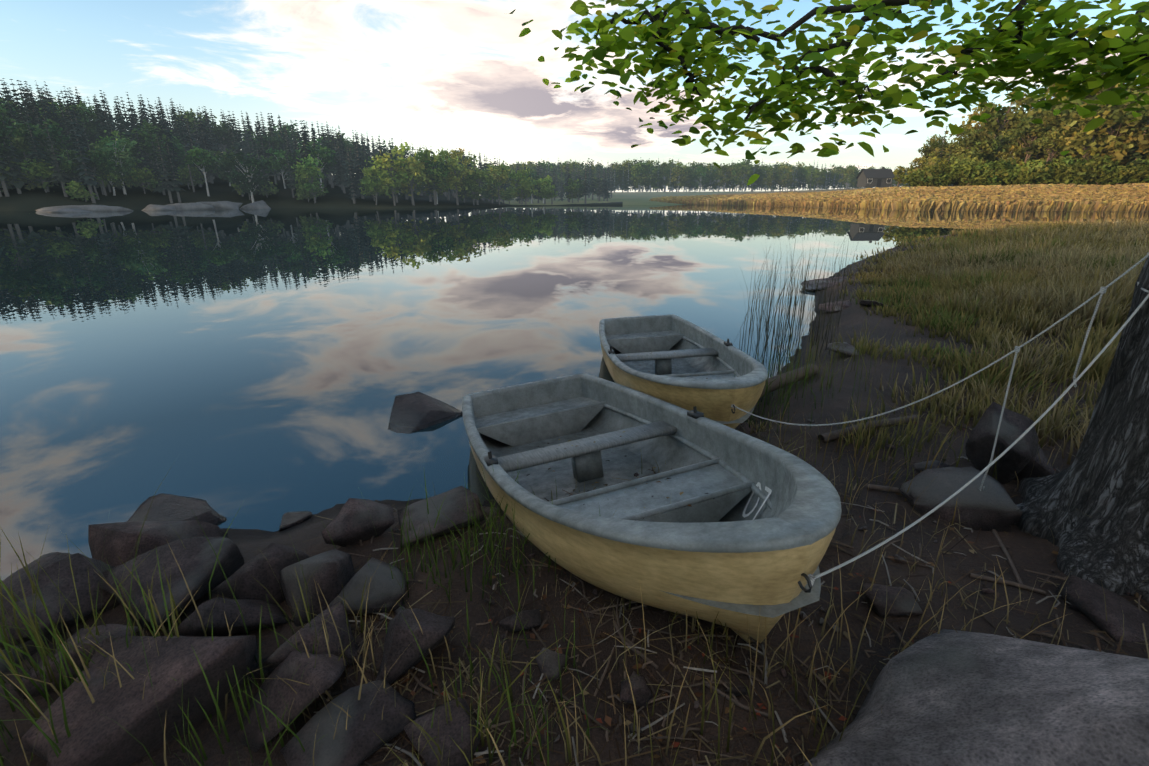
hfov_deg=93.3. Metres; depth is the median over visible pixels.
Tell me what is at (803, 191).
field
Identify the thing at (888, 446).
rock
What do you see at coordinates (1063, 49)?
branches
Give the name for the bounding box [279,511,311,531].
rock
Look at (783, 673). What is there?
pebble
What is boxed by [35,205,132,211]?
shore slab
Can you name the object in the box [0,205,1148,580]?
water
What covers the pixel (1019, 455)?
rock
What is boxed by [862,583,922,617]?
rock
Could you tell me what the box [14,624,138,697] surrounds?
boulder
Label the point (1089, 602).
boulder
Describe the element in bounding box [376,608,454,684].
boulder
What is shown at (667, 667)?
fallen leaves
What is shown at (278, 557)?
boulder
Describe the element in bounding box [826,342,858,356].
rock
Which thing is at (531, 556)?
pebble
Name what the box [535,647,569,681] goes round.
rock
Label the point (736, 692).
pebble
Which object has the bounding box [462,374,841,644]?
row boat
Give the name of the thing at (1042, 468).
rock
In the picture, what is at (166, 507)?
boulder
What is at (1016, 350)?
mooring ropes
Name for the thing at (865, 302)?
rock
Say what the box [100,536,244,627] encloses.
boulder
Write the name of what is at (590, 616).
pebble
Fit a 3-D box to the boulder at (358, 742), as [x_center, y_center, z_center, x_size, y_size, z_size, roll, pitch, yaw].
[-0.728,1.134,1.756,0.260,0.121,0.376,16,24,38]
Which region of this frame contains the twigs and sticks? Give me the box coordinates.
[314,363,1141,765]
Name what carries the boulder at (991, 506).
on the terrain bank
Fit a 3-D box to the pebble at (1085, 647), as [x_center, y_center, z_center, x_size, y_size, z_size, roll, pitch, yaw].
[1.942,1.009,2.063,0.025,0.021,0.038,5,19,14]
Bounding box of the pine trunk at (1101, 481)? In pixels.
[1015,257,1148,600]
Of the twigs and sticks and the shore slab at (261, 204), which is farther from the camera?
the shore slab at (261, 204)
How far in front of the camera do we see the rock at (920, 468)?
3.50 m
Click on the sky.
(450, 74)
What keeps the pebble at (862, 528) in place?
on the terrain bank
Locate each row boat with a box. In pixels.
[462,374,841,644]
[599,314,767,428]
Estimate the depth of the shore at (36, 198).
118.75 m
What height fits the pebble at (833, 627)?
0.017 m
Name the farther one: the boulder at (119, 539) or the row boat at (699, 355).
the row boat at (699, 355)
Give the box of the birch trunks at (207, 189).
[108,144,546,203]
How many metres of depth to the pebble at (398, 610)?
2.31 m
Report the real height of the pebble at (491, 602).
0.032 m
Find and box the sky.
[0,0,1148,191]
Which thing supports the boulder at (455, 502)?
on the terrain bank
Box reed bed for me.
[649,183,1148,211]
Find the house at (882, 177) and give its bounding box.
[856,167,894,186]
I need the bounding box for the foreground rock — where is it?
[804,629,1148,765]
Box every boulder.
[0,552,119,649]
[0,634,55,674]
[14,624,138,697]
[19,635,256,765]
[88,520,228,566]
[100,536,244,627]
[127,493,226,524]
[178,597,292,636]
[211,542,308,604]
[237,650,347,751]
[257,601,360,667]
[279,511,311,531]
[279,549,354,626]
[280,679,415,765]
[322,498,394,546]
[325,557,405,613]
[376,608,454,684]
[388,392,462,433]
[397,486,484,547]
[404,697,480,765]
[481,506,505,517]
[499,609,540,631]
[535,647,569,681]
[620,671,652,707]
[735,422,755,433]
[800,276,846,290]
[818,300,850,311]
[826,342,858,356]
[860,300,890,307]
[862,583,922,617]
[898,466,1021,531]
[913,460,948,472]
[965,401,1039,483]
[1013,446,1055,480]
[1056,575,1148,642]
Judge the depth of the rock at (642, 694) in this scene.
1.85 m
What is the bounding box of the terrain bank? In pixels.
[0,234,1148,765]
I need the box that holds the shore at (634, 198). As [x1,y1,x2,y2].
[498,191,770,204]
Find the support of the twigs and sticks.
on the terrain bank
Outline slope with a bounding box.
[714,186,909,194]
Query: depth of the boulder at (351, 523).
2.81 m
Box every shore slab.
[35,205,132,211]
[36,207,90,212]
[141,204,175,210]
[167,203,214,209]
[196,201,241,208]
[240,200,270,208]
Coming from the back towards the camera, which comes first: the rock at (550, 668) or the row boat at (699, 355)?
the row boat at (699, 355)
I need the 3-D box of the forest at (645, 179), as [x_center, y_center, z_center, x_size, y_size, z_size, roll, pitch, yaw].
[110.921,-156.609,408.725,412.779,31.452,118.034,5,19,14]
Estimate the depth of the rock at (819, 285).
12.63 m
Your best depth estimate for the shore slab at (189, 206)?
100.70 m
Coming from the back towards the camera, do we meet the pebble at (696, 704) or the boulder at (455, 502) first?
the boulder at (455, 502)
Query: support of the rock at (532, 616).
on the terrain bank
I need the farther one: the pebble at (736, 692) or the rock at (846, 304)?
the rock at (846, 304)
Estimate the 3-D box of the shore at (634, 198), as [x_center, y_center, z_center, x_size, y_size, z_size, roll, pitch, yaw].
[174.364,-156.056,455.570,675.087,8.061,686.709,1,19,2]
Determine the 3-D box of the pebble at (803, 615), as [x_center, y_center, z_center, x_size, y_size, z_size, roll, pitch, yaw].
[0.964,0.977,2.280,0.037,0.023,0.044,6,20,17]
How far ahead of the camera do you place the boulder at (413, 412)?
5.18 m
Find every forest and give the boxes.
[0,78,616,205]
[476,157,952,192]
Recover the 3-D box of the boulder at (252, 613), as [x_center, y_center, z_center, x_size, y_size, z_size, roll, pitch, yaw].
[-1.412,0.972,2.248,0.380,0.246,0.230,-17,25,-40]
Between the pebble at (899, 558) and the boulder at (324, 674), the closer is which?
the boulder at (324, 674)
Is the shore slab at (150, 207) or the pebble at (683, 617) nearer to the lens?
the pebble at (683, 617)
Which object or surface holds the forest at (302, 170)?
on the shore at (36, 198)
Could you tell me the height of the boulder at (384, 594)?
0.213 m
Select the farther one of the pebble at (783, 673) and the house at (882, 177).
the house at (882, 177)
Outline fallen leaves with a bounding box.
[295,349,1148,765]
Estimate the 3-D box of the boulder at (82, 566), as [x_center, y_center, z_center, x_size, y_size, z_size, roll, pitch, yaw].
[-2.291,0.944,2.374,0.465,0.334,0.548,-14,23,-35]
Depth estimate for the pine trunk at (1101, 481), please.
2.48 m
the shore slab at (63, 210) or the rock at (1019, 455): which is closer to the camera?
the rock at (1019, 455)
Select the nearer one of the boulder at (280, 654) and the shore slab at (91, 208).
the boulder at (280, 654)
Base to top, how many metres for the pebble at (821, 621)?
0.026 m
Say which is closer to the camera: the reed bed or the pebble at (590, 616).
the pebble at (590, 616)
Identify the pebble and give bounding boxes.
[380,612,389,619]
[394,606,404,614]
[485,598,494,604]
[528,553,534,558]
[584,610,594,618]
[627,723,642,733]
[672,613,691,619]
[694,701,699,708]
[725,686,746,696]
[780,668,786,677]
[800,611,808,620]
[819,618,823,625]
[832,625,839,632]
[857,526,866,530]
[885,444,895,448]
[893,554,906,561]
[982,588,994,593]
[1080,645,1090,649]
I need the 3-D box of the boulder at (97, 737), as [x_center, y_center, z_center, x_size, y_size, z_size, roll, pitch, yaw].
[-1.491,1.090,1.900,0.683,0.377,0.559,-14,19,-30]
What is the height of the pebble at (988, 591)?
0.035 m
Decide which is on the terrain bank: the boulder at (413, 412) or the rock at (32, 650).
the rock at (32, 650)
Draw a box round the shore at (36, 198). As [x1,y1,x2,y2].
[0,164,622,210]
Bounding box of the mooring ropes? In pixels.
[731,252,1148,584]
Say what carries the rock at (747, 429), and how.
on the terrain bank
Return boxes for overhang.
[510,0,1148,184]
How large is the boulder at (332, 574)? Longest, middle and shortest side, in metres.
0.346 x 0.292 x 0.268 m
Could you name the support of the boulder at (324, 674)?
on the terrain bank
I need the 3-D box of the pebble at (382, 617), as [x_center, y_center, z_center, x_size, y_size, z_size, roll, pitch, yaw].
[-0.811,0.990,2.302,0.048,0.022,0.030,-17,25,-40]
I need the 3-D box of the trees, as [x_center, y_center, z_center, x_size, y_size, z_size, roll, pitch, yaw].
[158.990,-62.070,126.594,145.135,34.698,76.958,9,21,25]
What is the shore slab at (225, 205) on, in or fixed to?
in the water
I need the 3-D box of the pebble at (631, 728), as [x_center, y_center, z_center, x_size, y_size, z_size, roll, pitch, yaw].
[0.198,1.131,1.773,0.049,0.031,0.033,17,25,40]

